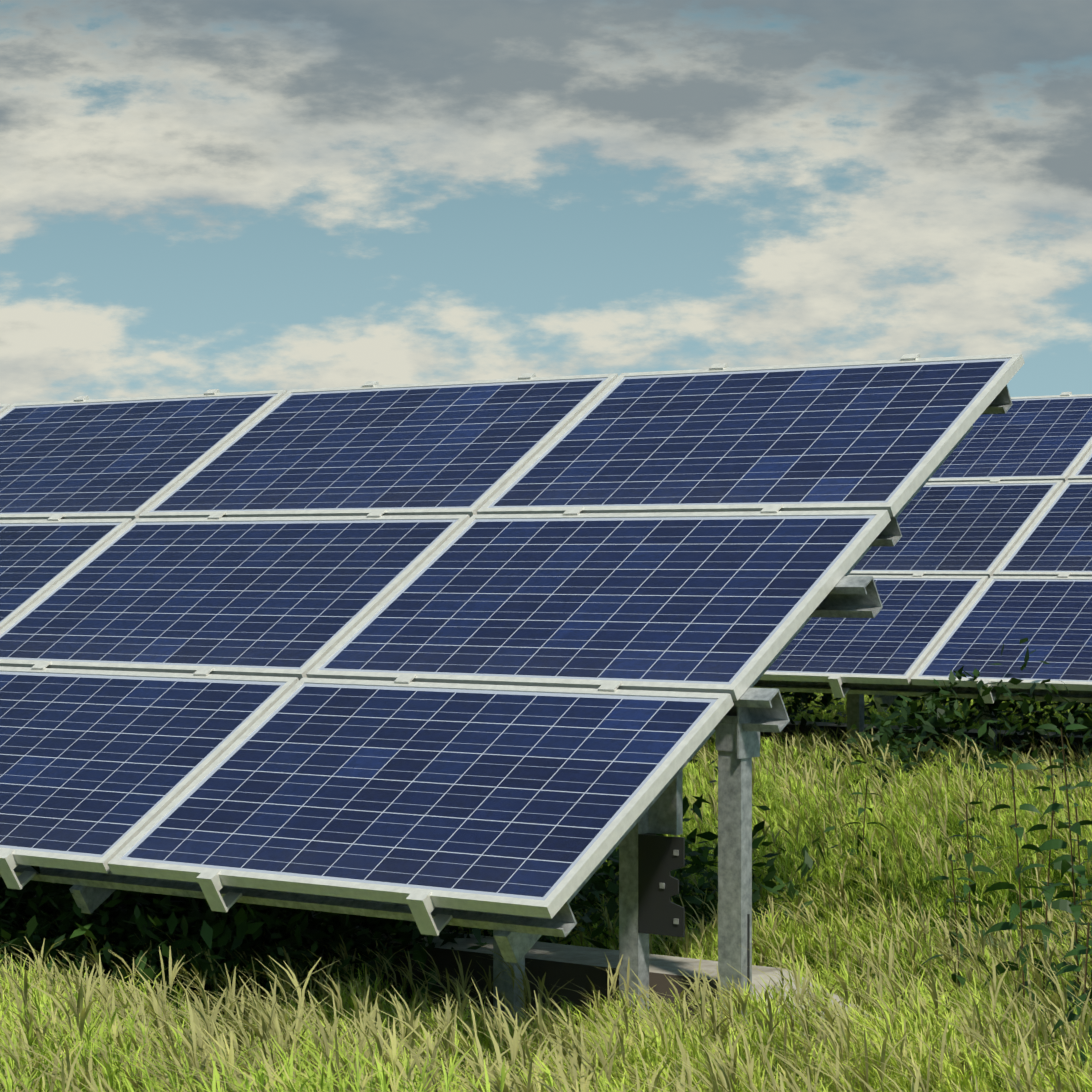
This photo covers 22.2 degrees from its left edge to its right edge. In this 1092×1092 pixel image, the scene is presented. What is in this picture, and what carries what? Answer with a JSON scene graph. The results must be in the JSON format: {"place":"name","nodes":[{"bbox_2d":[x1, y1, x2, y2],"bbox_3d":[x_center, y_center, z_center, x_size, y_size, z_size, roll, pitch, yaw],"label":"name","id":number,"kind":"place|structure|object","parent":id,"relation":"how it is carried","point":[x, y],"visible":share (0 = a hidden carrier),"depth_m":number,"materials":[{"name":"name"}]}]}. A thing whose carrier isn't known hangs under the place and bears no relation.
{"place":"outdoors","nodes":[
{"label":"outdoors","id":0,"kind":"place"},
{"bbox_2d":[0,0,1091,404],"label":"sky","id":1,"kind":"structure","parent":0,"point":[197,196],"materials":[{"name":"blue"}]},
{"bbox_2d":[0,691,1091,1091],"bbox_3d":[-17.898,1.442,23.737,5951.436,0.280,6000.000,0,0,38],"label":"ground","id":2,"kind":"structure","parent":0,"point":[871,916],"depth_m":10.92,"materials":[{"name":"green plant"}]},
{"bbox_2d":[0,766,837,1035],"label":"undergrowth","id":3,"kind":"object","parent":2,"relation":"on","point":[145,913],"visible":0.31,"depth_m":8.76,"materials":[{"name":"green plant"}]},
{"bbox_2d":[30,906,880,1037],"bbox_3d":[-3.128,1.427,11.242,10.740,0.280,0.660,0,0,38],"label":"concrete strip","id":4,"kind":"object","parent":2,"relation":"on","point":[564,966],"depth_m":8.57,"materials":[{"name":"grey concrete"}]},
{"bbox_2d":[116,707,759,1029],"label":"support posts","id":5,"kind":"object","parent":4,"relation":"on","point":[737,747],"visible":0.1,"depth_m":8.00,"materials":[{"name":"grey metal"}]},
{"bbox_2d":[747,914,749,1017],"bbox_3d":[0.582,1.208,7.998,0.002,0.300,0.009,0,0,38],"label":"table post slot","id":6,"kind":"object","parent":5,"relation":"attached to","point":[748,946],"visible":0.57,"depth_m":8.00,"materials":[{"name":"metal"}]},
{"bbox_2d":[0,385,1012,962],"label":"mounting frame","id":7,"kind":"object","parent":2,"relation":"on","point":[846,597],"visible":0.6,"depth_m":8.03,"materials":[{"name":"grey metal"}]},
{"bbox_2d":[0,353,1024,918],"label":"solar panel frames","id":8,"kind":"structure","parent":7,"relation":"on","point":[622,821],"depth_m":8.79,"materials":[{"name":"silver metal"}]},
{"bbox_2d":[0,353,920,935],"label":"panel clamps","id":9,"kind":"object","parent":8,"relation":"attached to","point":[420,903],"visible":0.85,"depth_m":8.16,"materials":[{"name":"silver metal"}]},
{"bbox_2d":[0,358,1010,899],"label":"solar panels","id":10,"kind":"object","parent":8,"relation":"in","point":[512,794],"visible":1,"depth_m":9.07,"materials":[{"name":"blue glass"}]},
{"bbox_2d":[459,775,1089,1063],"bbox_3d":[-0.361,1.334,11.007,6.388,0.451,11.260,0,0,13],"label":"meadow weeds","id":11,"kind":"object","parent":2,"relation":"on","point":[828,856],"visible":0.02,"depth_m":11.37,"materials":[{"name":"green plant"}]},
{"bbox_2d":[683,637,1091,827],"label":"undergrowth","id":12,"kind":"object","parent":2,"relation":"on","point":[943,714],"visible":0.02,"depth_m":13.71,"materials":[{"name":"green plant"}]},
{"bbox_2d":[691,721,1091,781],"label":"concrete strip","id":13,"kind":"object","parent":2,"relation":"on","point":[842,727],"depth_m":15.45,"materials":[{"name":"grey concrete"}]},
{"bbox_2d":[847,694,996,771],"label":"support posts","id":14,"kind":"object","parent":13,"relation":"on","point":[855,708],"visible":0.02,"depth_m":15.51,"materials":[{"name":"grey metal"}]},
{"bbox_2d":[752,680,1091,711],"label":"support rail","id":15,"kind":"object","parent":2,"relation":"on","point":[886,694],"depth_m":14.43,"materials":[{"name":"grey metal"}]},
{"bbox_2d":[759,394,1091,690],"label":"solar panel frames","id":16,"kind":"structure","parent":15,"relation":"on","point":[964,608],"depth_m":14.79,"materials":[{"name":"silver metal"}]},
{"bbox_2d":[766,397,1091,681],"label":"solar panels","id":17,"kind":"object","parent":16,"relation":"in","point":[977,527],"visible":0.17,"depth_m":14.97,"materials":[{"name":"blue glass"}]},
{"bbox_2d":[828,392,1071,702],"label":"panel clamps","id":18,"kind":"object","parent":16,"relation":"attached to","point":[835,683],"visible":0.17,"depth_m":14.49,"materials":[{"name":"silver metal"}]},
{"bbox_2d":[834,724,1091,1091],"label":"nettles","id":19,"kind":"object","parent":2,"relation":"on","point":[1063,864],"visible":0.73,"depth_m":7.48,"materials":[{"name":"green plant"}]},
{"bbox_2d":[619,770,682,1024],"bbox_3d":[0.309,1.129,8.215,0.175,1.420,0.078,0,0,38],"label":"support post","id":20,"kind":"object","parent":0,"point":[663,814],"visible":0.43,"depth_m":8.21,"materials":[{"name":"grey metal"}]},
{"bbox_2d":[638,833,684,936],"bbox_3d":[0.360,0.994,8.174,0.163,0.290,0.080,0,0,38],"label":"mounting plate","id":21,"kind":"object","parent":20,"relation":"attached to","point":[658,909],"visible":0.96,"depth_m":8.14,"materials":[{"name":"black metal"}]},
{"bbox_2d":[660,850,678,923],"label":"bolts","id":22,"kind":"object","parent":21,"relation":"attached to","point":[662,886],"visible":1,"depth_m":8.11,"materials":[{"name":"grey metal"}]}
]}

